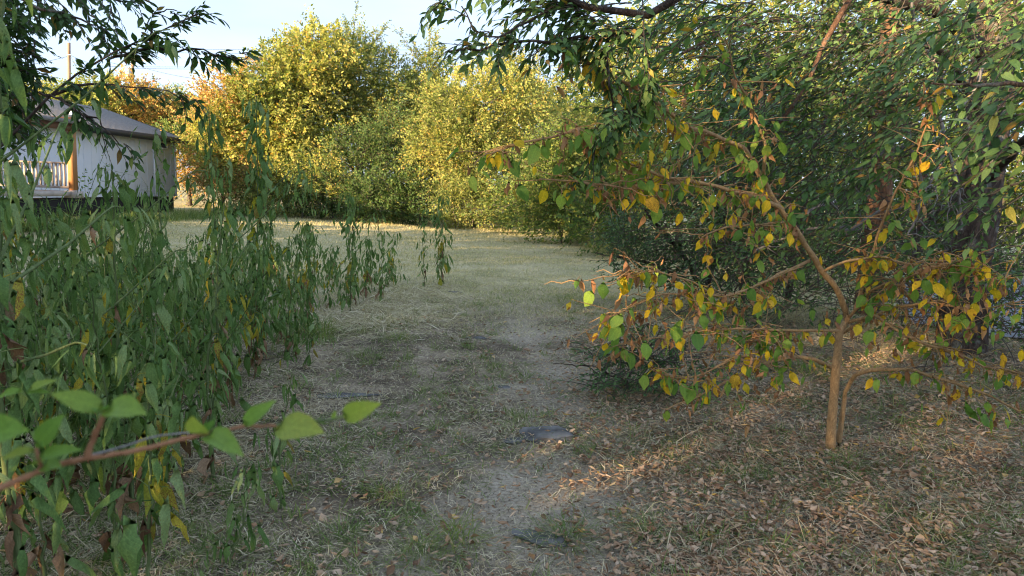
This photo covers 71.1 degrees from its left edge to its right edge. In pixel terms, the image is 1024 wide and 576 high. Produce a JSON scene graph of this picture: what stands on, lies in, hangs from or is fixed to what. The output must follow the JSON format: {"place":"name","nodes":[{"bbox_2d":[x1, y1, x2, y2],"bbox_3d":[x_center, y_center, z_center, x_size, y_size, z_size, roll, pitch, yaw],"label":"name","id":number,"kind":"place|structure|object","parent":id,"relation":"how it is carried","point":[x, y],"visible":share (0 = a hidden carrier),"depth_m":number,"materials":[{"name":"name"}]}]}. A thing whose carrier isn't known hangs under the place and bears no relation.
{"place":"outdoors","nodes":[
{"label":"outdoors","id":0,"kind":"place"},
{"bbox_2d":[0,379,380,490],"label":"leafy twig","id":1,"kind":"object","parent":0,"point":[295,425],"visible":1,"depth_m":0.55,"materials":[{"name":"green plant"}]},
{"bbox_2d":[68,207,943,349],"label":"mown grass","id":2,"kind":"structure","parent":0,"point":[430,247],"depth_m":13.91,"materials":[{"name":"plant"}]},
{"bbox_2d":[0,178,1023,575],"bbox_3d":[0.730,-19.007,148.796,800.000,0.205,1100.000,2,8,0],"label":"ground","id":3,"kind":"structure","parent":0,"point":[504,466],"depth_m":4.11,"materials":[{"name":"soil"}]},
{"bbox_2d":[0,98,45,345],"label":"wilted weed","id":4,"kind":"object","parent":3,"relation":"on","point":[28,173],"visible":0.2,"depth_m":4.94,"materials":[{"name":"green plant"}]},
{"bbox_2d":[0,313,52,552],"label":"wilted weed","id":5,"kind":"object","parent":3,"relation":"on","point":[29,419],"visible":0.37,"depth_m":2.70,"materials":[{"name":"green plant"}]},
{"bbox_2d":[0,194,71,403],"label":"wilted weed","id":6,"kind":"object","parent":3,"relation":"on","point":[58,226],"visible":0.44,"depth_m":3.98,"materials":[{"name":"green plant"}]},
{"bbox_2d":[14,306,69,474],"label":"wilted weed","id":7,"kind":"object","parent":3,"relation":"on","point":[44,323],"visible":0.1,"depth_m":3.48,"materials":[{"name":"green plant"}]},
{"bbox_2d":[10,243,107,486],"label":"wilted weed","id":8,"kind":"object","parent":3,"relation":"on","point":[58,310],"visible":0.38,"depth_m":3.27,"materials":[{"name":"green plant"}]},
{"bbox_2d":[0,305,131,575],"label":"wilted weed","id":9,"kind":"object","parent":3,"relation":"on","point":[53,541],"visible":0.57,"depth_m":2.47,"materials":[{"name":"green plant"}]},
{"bbox_2d":[34,334,112,521],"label":"wilted weed","id":10,"kind":"object","parent":3,"relation":"on","point":[76,502],"visible":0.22,"depth_m":3.07,"materials":[{"name":"green plant"}]},
{"bbox_2d":[14,204,138,494],"bbox_3d":[-1.929,0.343,3.163,0.498,1.428,0.503,2,8,0],"label":"wilted weed","id":11,"kind":"object","parent":3,"relation":"on","point":[82,220],"visible":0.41,"depth_m":3.15,"materials":[{"name":"green plant"}]},
{"bbox_2d":[8,61,144,118],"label":"distant tree","id":12,"kind":"object","parent":3,"relation":"on","point":[83,101],"visible":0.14,"depth_m":40.39,"materials":[{"name":"orange plant"}]},
{"bbox_2d":[0,0,156,575],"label":"wilted weed","id":13,"kind":"object","parent":3,"relation":"on","point":[29,375],"visible":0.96,"depth_m":2.13,"materials":[{"name":"green plant"}]},
{"bbox_2d":[0,96,187,218],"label":"mobile home","id":14,"kind":"object","parent":3,"relation":"on","point":[120,128],"visible":0.49,"depth_m":24.95,"materials":[{"name":"grey metal"}]},
{"bbox_2d":[44,236,147,444],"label":"wilted weed","id":15,"kind":"object","parent":3,"relation":"on","point":[75,244],"visible":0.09,"depth_m":3.66,"materials":[{"name":"green plant"}]},
{"bbox_2d":[1,146,208,341],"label":"bramble","id":16,"kind":"object","parent":3,"relation":"on","point":[82,187],"visible":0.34,"depth_m":4.44,"materials":[{"name":"green plant"}]},
{"bbox_2d":[0,1,223,518],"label":"wilted weed","id":17,"kind":"object","parent":3,"relation":"on","point":[18,176],"visible":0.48,"depth_m":2.79,"materials":[{"name":"green plant"}]},
{"bbox_2d":[35,262,197,575],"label":"wilted weed","id":18,"kind":"object","parent":3,"relation":"on","point":[91,495],"visible":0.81,"depth_m":2.59,"materials":[{"name":"green plant"}]},
{"bbox_2d":[65,64,181,134],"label":"distant tree","id":19,"kind":"object","parent":3,"relation":"on","point":[131,80],"visible":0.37,"depth_m":42.48,"materials":[{"name":"orange plant"}]},
{"bbox_2d":[52,258,201,535],"bbox_3d":[-1.447,0.500,2.879,0.402,1.265,0.626,6,9,25],"label":"wilted weed","id":20,"kind":"object","parent":3,"relation":"on","point":[136,424],"visible":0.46,"depth_m":2.79,"materials":[{"name":"green plant"}]},
{"bbox_2d":[102,264,151,479],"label":"wilted weed","id":21,"kind":"object","parent":3,"relation":"on","point":[128,284],"visible":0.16,"depth_m":3.43,"materials":[{"name":"green plant"}]},
{"bbox_2d":[11,204,247,232],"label":"tall grass","id":22,"kind":"structure","parent":3,"relation":"on","point":[177,215],"depth_m":22.87,"materials":[{"name":"green plant"}]},
{"bbox_2d":[92,163,166,345],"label":"wilted weed","id":23,"kind":"object","parent":3,"relation":"on","point":[100,175],"visible":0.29,"depth_m":5.16,"materials":[{"name":"green plant"}]},
{"bbox_2d":[0,0,262,177],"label":"elm tree","id":24,"kind":"object","parent":3,"relation":"on","point":[59,20],"visible":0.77,"depth_m":3.15,"materials":[{"name":"green plant"}]},
{"bbox_2d":[29,169,236,523],"bbox_3d":[-1.724,0.250,3.197,0.671,1.575,0.760,5,8,22],"label":"wilted weed","id":25,"kind":"object","parent":3,"relation":"on","point":[126,194],"visible":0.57,"depth_m":3.06,"materials":[{"name":"green plant"}]},
{"bbox_2d":[87,125,188,397],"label":"wilted weed","id":26,"kind":"object","parent":3,"relation":"on","point":[159,241],"visible":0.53,"depth_m":4.19,"materials":[{"name":"green plant"}]},
{"bbox_2d":[116,178,163,366],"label":"wilted weed","id":27,"kind":"object","parent":3,"relation":"on","point":[144,196],"visible":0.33,"depth_m":5.32,"materials":[{"name":"green plant"}]},
{"bbox_2d":[89,321,212,575],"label":"wilted weed","id":28,"kind":"object","parent":3,"relation":"on","point":[132,547],"visible":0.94,"depth_m":2.39,"materials":[{"name":"green plant"}]},
{"bbox_2d":[125,247,194,421],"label":"wilted weed","id":29,"kind":"object","parent":3,"relation":"on","point":[145,267],"visible":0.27,"depth_m":4.05,"materials":[{"name":"green plant"}]},
{"bbox_2d":[109,80,220,198],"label":"distant tree","id":30,"kind":"object","parent":3,"relation":"on","point":[177,88],"visible":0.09,"depth_m":44.84,"materials":[{"name":"orange plant"}]},
{"bbox_2d":[127,326,212,480],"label":"wilted weed","id":31,"kind":"object","parent":3,"relation":"on","point":[195,442],"visible":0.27,"depth_m":3.48,"materials":[{"name":"green plant"}]},
{"bbox_2d":[164,288,201,391],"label":"wilted weed","id":32,"kind":"object","parent":3,"relation":"on","point":[189,312],"visible":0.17,"depth_m":4.71,"materials":[{"name":"green plant"}]},
{"bbox_2d":[151,105,222,206],"bbox_3d":[-16.827,-6.733,37.586,5.930,5.649,4.701,2,8,0],"label":"distant tree","id":33,"kind":"object","parent":3,"relation":"on","point":[174,129],"visible":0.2,"depth_m":37.04,"materials":[{"name":"orange plant"}]},
{"bbox_2d":[153,260,237,463],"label":"wilted weed","id":34,"kind":"object","parent":3,"relation":"on","point":[175,321],"visible":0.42,"depth_m":3.69,"materials":[{"name":"green plant"}]},
{"bbox_2d":[163,160,239,370],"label":"wilted weed","id":35,"kind":"object","parent":3,"relation":"on","point":[220,186],"visible":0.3,"depth_m":5.23,"materials":[{"name":"green plant"}]},
{"bbox_2d":[175,288,241,400],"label":"wilted weed","id":36,"kind":"object","parent":3,"relation":"on","point":[200,327],"visible":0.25,"depth_m":4.94,"materials":[{"name":"green plant"}]},
{"bbox_2d":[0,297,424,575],"bbox_3d":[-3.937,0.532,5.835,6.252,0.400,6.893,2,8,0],"label":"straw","id":37,"kind":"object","parent":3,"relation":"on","point":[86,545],"visible":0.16,"depth_m":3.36,"materials":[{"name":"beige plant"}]},
{"bbox_2d":[167,201,267,485],"bbox_3d":[-1.467,0.283,3.475,0.475,1.426,0.774,2,8,0],"label":"wilted weed","id":38,"kind":"object","parent":3,"relation":"on","point":[206,462],"visible":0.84,"depth_m":3.42,"materials":[{"name":"green plant"}]},
{"bbox_2d":[129,107,312,428],"bbox_3d":[-1.638,-0.041,4.025,0.921,1.921,0.503,2,8,0],"label":"wilted weed","id":39,"kind":"object","parent":3,"relation":"on","point":[210,261],"visible":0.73,"depth_m":4.04,"materials":[{"name":"green plant"}]},
{"bbox_2d":[160,55,284,204],"bbox_3d":[-11.635,-6.256,29.366,4.836,6.616,4.365,2,8,0],"label":"elm tree","id":40,"kind":"object","parent":3,"relation":"on","point":[207,92],"visible":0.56,"depth_m":28.50,"materials":[{"name":"yellow plant"}]},
{"bbox_2d":[192,456,269,575],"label":"wilted weed","id":41,"kind":"object","parent":3,"relation":"on","point":[252,473],"visible":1,"depth_m":2.67,"materials":[{"name":"green plant"}]},
{"bbox_2d":[176,142,286,214],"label":"bush","id":42,"kind":"object","parent":3,"relation":"on","point":[203,181],"visible":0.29,"depth_m":28.84,"materials":[{"name":"green plant"}]},
{"bbox_2d":[142,508,321,575],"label":"grass tuft","id":43,"kind":"object","parent":3,"relation":"on","point":[208,535],"visible":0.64,"depth_m":2.87,"materials":[{"name":"plant"}]},
{"bbox_2d":[182,223,292,411],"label":"wilted weed","id":44,"kind":"object","parent":3,"relation":"on","point":[233,383],"visible":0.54,"depth_m":4.57,"materials":[{"name":"green plant"}]},
{"bbox_2d":[220,247,281,377],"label":"wilted weed","id":45,"kind":"object","parent":3,"relation":"on","point":[248,363],"visible":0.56,"depth_m":5.25,"materials":[{"name":"green plant"}]},
{"bbox_2d":[235,217,274,364],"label":"wilted weed","id":46,"kind":"object","parent":3,"relation":"on","point":[262,226],"visible":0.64,"depth_m":5.62,"materials":[{"name":"green plant"}]},
{"bbox_2d":[224,166,312,218],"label":"bush","id":47,"kind":"object","parent":3,"relation":"on","point":[245,200],"visible":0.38,"depth_m":28.16,"materials":[{"name":"green plant"}]},
{"bbox_2d":[177,3,379,215],"bbox_3d":[-9.557,-7.380,30.323,7.698,8.816,6.147,2,8,0],"label":"elm tree","id":48,"kind":"object","parent":3,"relation":"on","point":[286,71],"visible":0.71,"depth_m":29.32,"materials":[{"name":"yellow plant"}]},
{"bbox_2d":[233,94,326,353],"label":"wilted weed","id":49,"kind":"object","parent":3,"relation":"on","point":[264,183],"visible":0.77,"depth_m":5.88,"materials":[{"name":"green plant"}]},
{"bbox_2d":[253,373,310,511],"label":"wilted weed","id":50,"kind":"object","parent":3,"relation":"on","point":[277,475],"visible":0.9,"depth_m":3.20,"materials":[{"name":"green plant"}]},
{"bbox_2d":[240,220,326,360],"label":"wilted weed","id":51,"kind":"object","parent":3,"relation":"on","point":[281,324],"visible":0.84,"depth_m":5.91,"materials":[{"name":"green plant"}]},
{"bbox_2d":[264,270,314,343],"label":"wilted weed","id":52,"kind":"object","parent":3,"relation":"on","point":[291,305],"visible":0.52,"depth_m":6.50,"materials":[{"name":"green plant"}]},
{"bbox_2d":[228,139,356,218],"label":"bush","id":53,"kind":"object","parent":3,"relation":"on","point":[303,165],"visible":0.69,"depth_m":27.93,"materials":[{"name":"green plant"}]},
{"bbox_2d":[286,279,319,323],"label":"wilted weed","id":54,"kind":"object","parent":3,"relation":"on","point":[308,304],"visible":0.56,"depth_m":7.24,"materials":[{"name":"green plant"}]},
{"bbox_2d":[271,318,336,368],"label":"wilted weed","id":55,"kind":"object","parent":3,"relation":"on","point":[310,344],"visible":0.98,"depth_m":5.65,"materials":[{"name":"green plant"}]},
{"bbox_2d":[269,313,372,344],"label":"grass tuft","id":56,"kind":"object","parent":3,"relation":"on","point":[327,327],"visible":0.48,"depth_m":6.98,"materials":[{"name":"green plant"}]},
{"bbox_2d":[286,168,373,219],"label":"bush","id":57,"kind":"object","parent":3,"relation":"on","point":[318,205],"visible":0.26,"depth_m":28.59,"materials":[{"name":"green plant"}]},
{"bbox_2d":[318,244,351,308],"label":"wilted weed","id":58,"kind":"object","parent":3,"relation":"on","point":[328,266],"visible":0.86,"depth_m":8.40,"materials":[{"name":"green plant"}]},
{"bbox_2d":[311,192,385,313],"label":"wilted weed","id":59,"kind":"object","parent":3,"relation":"on","point":[353,262],"visible":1,"depth_m":8.10,"materials":[{"name":"green plant"}]},
{"bbox_2d":[291,500,408,560],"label":"grass tuft","id":60,"kind":"object","parent":3,"relation":"on","point":[334,526],"visible":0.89,"depth_m":3.02,"materials":[{"name":"plant"}]},
{"bbox_2d":[355,236,380,297],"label":"wilted weed","id":61,"kind":"object","parent":3,"relation":"on","point":[372,253],"visible":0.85,"depth_m":9.21,"materials":[{"name":"green plant"}]},
{"bbox_2d":[296,1,442,207],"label":"elm tree","id":62,"kind":"object","parent":3,"relation":"on","point":[375,84],"visible":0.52,"depth_m":31.64,"materials":[{"name":"green plant"}]},
{"bbox_2d":[296,91,443,222],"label":"bush","id":63,"kind":"object","parent":3,"relation":"on","point":[378,146],"visible":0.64,"depth_m":28.02,"materials":[{"name":"green plant"}]},
{"bbox_2d":[331,162,432,224],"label":"bush","id":64,"kind":"object","parent":3,"relation":"on","point":[369,205],"visible":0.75,"depth_m":26.94,"materials":[{"name":"green plant"}]},
{"bbox_2d":[374,229,409,302],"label":"wilted weed","id":65,"kind":"object","parent":3,"relation":"on","point":[390,276],"visible":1,"depth_m":8.92,"materials":[{"name":"green plant"}]},
{"bbox_2d":[265,278,534,349],"bbox_3d":[-1.328,0.233,8.616,3.302,0.485,5.163,2,8,0],"label":"straw","id":66,"kind":"object","parent":3,"relation":"on","point":[384,308],"visible":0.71,"depth_m":8.11,"materials":[{"name":"beige plant"}]},
{"bbox_2d":[372,164,458,226],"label":"bush","id":67,"kind":"object","parent":3,"relation":"on","point":[421,206],"visible":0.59,"depth_m":26.98,"materials":[{"name":"green plant"}]},
{"bbox_2d":[362,518,484,575],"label":"grass tuft","id":68,"kind":"object","parent":3,"relation":"on","point":[422,551],"visible":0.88,"depth_m":2.92,"materials":[{"name":"plant"}]},
{"bbox_2d":[380,16,470,213],"bbox_3d":[-3.736,-7.757,33.231,4.939,9.221,3.673,2,8,0],"label":"slender tree","id":69,"kind":"object","parent":3,"relation":"on","point":[424,55],"visible":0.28,"depth_m":32.55,"materials":[{"name":"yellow plant"}]},
{"bbox_2d":[422,195,455,285],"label":"wilted weed","id":70,"kind":"object","parent":3,"relation":"on","point":[441,257],"visible":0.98,"depth_m":10.61,"materials":[{"name":"green plant"}]},
{"bbox_2d":[231,33,665,200],"bbox_3d":[-4.130,-8.235,38.061,25.841,9.600,7.774,4,8,13],"label":"distant tree","id":71,"kind":"object","parent":3,"relation":"on","point":[586,103],"visible":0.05,"depth_m":35.61,"materials":[{"name":"green plant"}]},
{"bbox_2d":[373,501,524,575],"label":"grass tuft","id":72,"kind":"object","parent":3,"relation":"on","point":[457,529],"visible":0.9,"depth_m":3.05,"materials":[{"name":"plant"}]},
{"bbox_2d":[424,169,521,230],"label":"bush","id":73,"kind":"object","parent":3,"relation":"on","point":[460,200],"visible":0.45,"depth_m":26.34,"materials":[{"name":"green plant"}]},
{"bbox_2d":[416,164,531,229],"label":"bush","id":74,"kind":"object","parent":3,"relation":"on","point":[444,192],"visible":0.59,"depth_m":26.03,"materials":[{"name":"green plant"}]},
{"bbox_2d":[385,34,565,226],"bbox_3d":[-1.310,-5.971,27.605,6.915,7.460,5.718,2,8,0],"label":"bush","id":75,"kind":"object","parent":3,"relation":"on","point":[469,119],"visible":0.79,"depth_m":26.73,"materials":[{"name":"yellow plant"}]},
{"bbox_2d":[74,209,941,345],"bbox_3d":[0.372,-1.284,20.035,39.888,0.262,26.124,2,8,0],"label":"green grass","id":76,"kind":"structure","parent":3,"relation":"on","point":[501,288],"depth_m":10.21,"materials":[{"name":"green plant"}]},
{"bbox_2d":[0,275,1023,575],"bbox_3d":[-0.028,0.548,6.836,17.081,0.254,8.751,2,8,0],"label":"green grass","id":77,"kind":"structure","parent":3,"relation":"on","point":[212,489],"depth_m":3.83,"materials":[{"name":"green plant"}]},
{"bbox_2d":[463,172,573,235],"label":"bush","id":78,"kind":"object","parent":3,"relation":"on","point":[499,203],"visible":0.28,"depth_m":24.79,"materials":[{"name":"green plant"}]},
{"bbox_2d":[451,22,586,167],"bbox_3d":[0.448,-7.431,32.838,6.781,8.918,4.031,7,9,30],"label":"slender tree","id":79,"kind":"object","parent":3,"relation":"on","point":[527,66],"visible":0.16,"depth_m":32.26,"materials":[{"name":"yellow plant"}]},
{"bbox_2d":[512,528,571,547],"bbox_3d":[0.120,1.087,3.125,0.258,0.030,0.150,7,9,29],"label":"stone","id":80,"kind":"object","parent":3,"relation":"on","point":[552,539],"visible":0.73,"depth_m":3.09,"materials":[{"name":"grey stone"}]},
{"bbox_2d":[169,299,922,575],"bbox_3d":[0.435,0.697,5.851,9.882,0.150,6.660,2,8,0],"label":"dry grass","id":81,"kind":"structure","parent":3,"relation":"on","point":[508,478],"depth_m":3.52,"materials":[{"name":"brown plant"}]},
{"bbox_2d":[519,426,573,443],"bbox_3d":[0.217,0.912,4.266,0.321,0.141,0.269,-2,9,-26],"label":"stone","id":82,"kind":"object","parent":3,"relation":"on","point":[557,435],"visible":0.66,"depth_m":4.20,"materials":[{"name":"grey stone"}]},
{"bbox_2d":[499,506,620,573],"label":"grass tuft","id":83,"kind":"object","parent":3,"relation":"on","point":[562,525],"visible":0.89,"depth_m":3.11,"materials":[{"name":"plant"}]},
{"bbox_2d":[504,172,617,246],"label":"bush","id":84,"kind":"object","parent":3,"relation":"on","point":[541,214],"visible":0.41,"depth_m":20.71,"materials":[{"name":"green plant"}]},
{"bbox_2d":[490,94,648,246],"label":"bush","id":85,"kind":"object","parent":3,"relation":"on","point":[545,163],"visible":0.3,"depth_m":20.95,"materials":[{"name":"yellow plant"}]},
{"bbox_2d":[408,0,756,217],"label":"elm tree","id":86,"kind":"object","parent":3,"relation":"on","point":[583,26],"visible":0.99,"depth_m":3.09,"materials":[{"name":"green plant"}]},
{"bbox_2d":[543,171,679,258],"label":"bush","id":87,"kind":"object","parent":3,"relation":"on","point":[577,210],"visible":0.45,"depth_m":16.86,"materials":[{"name":"green plant"}]},
{"bbox_2d":[553,307,736,406],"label":"shrub","id":88,"kind":"object","parent":3,"relation":"on","point":[613,382],"visible":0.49,"depth_m":5.20,"materials":[{"name":"green plant"}]},
{"bbox_2d":[607,510,708,557],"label":"grass tuft","id":89,"kind":"object","parent":3,"relation":"on","point":[645,522],"visible":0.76,"depth_m":3.15,"materials":[{"name":"plant"}]},
{"bbox_2d":[520,0,811,261],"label":"background tree","id":90,"kind":"object","parent":3,"relation":"on","point":[577,113],"visible":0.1,"depth_m":16.70,"materials":[{"name":"green plant"}]},
{"bbox_2d":[444,6,1023,451],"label":"sapling","id":91,"kind":"object","parent":3,"relation":"on","point":[648,192],"visible":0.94,"depth_m":3.64,"materials":[{"name":"green plant"}]},
{"bbox_2d":[579,116,908,331],"bbox_3d":[2.566,-0.801,8.644,3.928,2.653,2.728,8,10,38],"label":"shrub","id":92,"kind":"object","parent":3,"relation":"on","point":[699,267],"visible":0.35,"depth_m":8.76,"materials":[{"name":"green plant"}]},
{"bbox_2d":[667,53,838,302],"bbox_3d":[2.821,-1.287,8.733,2.605,3.578,1.680,-2,9,-29],"label":"young elm","id":93,"kind":"object","parent":3,"relation":"on","point":[728,125],"visible":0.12,"depth_m":8.62,"materials":[{"name":"green plant"}]},
{"bbox_2d":[539,301,1023,575],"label":"dry leaves","id":94,"kind":"object","parent":3,"relation":"on","point":[847,505],"visible":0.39,"depth_m":3.85,"materials":[{"name":"beige plant"}]},
{"bbox_2d":[673,150,947,291],"bbox_3d":[5.560,-0.985,12.515,5.890,3.021,2.880,-1,8,-21],"label":"bush","id":95,"kind":"object","parent":3,"relation":"on","point":[855,231],"visible":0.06,"depth_m":12.37,"materials":[{"name":"green plant"}]},
{"bbox_2d":[675,0,951,268],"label":"background tree","id":96,"kind":"object","parent":3,"relation":"on","point":[800,9],"visible":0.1,"depth_m":14.80,"materials":[{"name":"green plant"}]},
{"bbox_2d":[606,0,1023,315],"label":"elm tree","id":97,"kind":"object","parent":3,"relation":"on","point":[878,180],"visible":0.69,"depth_m":4.87,"materials":[{"name":"green plant"}]},
{"bbox_2d":[607,146,1023,377],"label":"undergrowth twigs","id":98,"kind":"object","parent":3,"relation":"on","point":[896,268],"visible":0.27,"depth_m":7.38,"materials":[{"name":"brown plant"}]},
{"bbox_2d":[722,0,936,298],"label":"young elm","id":99,"kind":"object","parent":3,"relation":"on","point":[816,143],"visible":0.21,"depth_m":8.63,"materials":[{"name":"green plant"}]},
{"bbox_2d":[719,0,1023,355],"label":"elm tree","id":100,"kind":"object","parent":3,"relation":"on","point":[1001,25],"visible":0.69,"depth_m":5.24,"materials":[{"name":"green plant"}]},
{"bbox_2d":[756,2,996,264],"bbox_3d":[2.929,-1.145,5.710,1.181,2.096,1.677,-2,9,-25],"label":"tree","id":101,"kind":"object","parent":3,"relation":"on","point":[942,126],"visible":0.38,"depth_m":5.37,"materials":[{"name":"brown wood"}]},
{"bbox_2d":[792,164,1023,269],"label":"bush","id":102,"kind":"object","parent":3,"relation":"on","point":[1002,237],"visible":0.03,"depth_m":18.10,"materials":[{"name":"green plant"}]},
{"bbox_2d":[820,0,1023,262],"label":"background tree","id":103,"kind":"object","parent":3,"relation":"on","point":[1017,161],"visible":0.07,"depth_m":16.62,"materials":[{"name":"green plant"}]},
{"bbox_2d":[823,0,1021,307],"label":"young elm","id":104,"kind":"object","parent":3,"relation":"on","point":[924,160],"visible":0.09,"depth_m":8.72,"materials":[{"name":"green plant"}]},
{"bbox_2d":[861,238,1023,362],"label":"bush","id":105,"kind":"object","parent":3,"relation":"on","point":[999,325],"visible":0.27,"depth_m":7.37,"materials":[{"name":"green plant"}]},
{"bbox_2d":[5,0,1023,199],"label":"sky","id":106,"kind":"structure","parent":0,"point":[247,20],"materials":[{"name":"white"}]},
{"bbox_2d":[903,275,1023,337],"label":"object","id":107,"kind":"structure","parent":0,"point":[1008,318],"depth_m":9.57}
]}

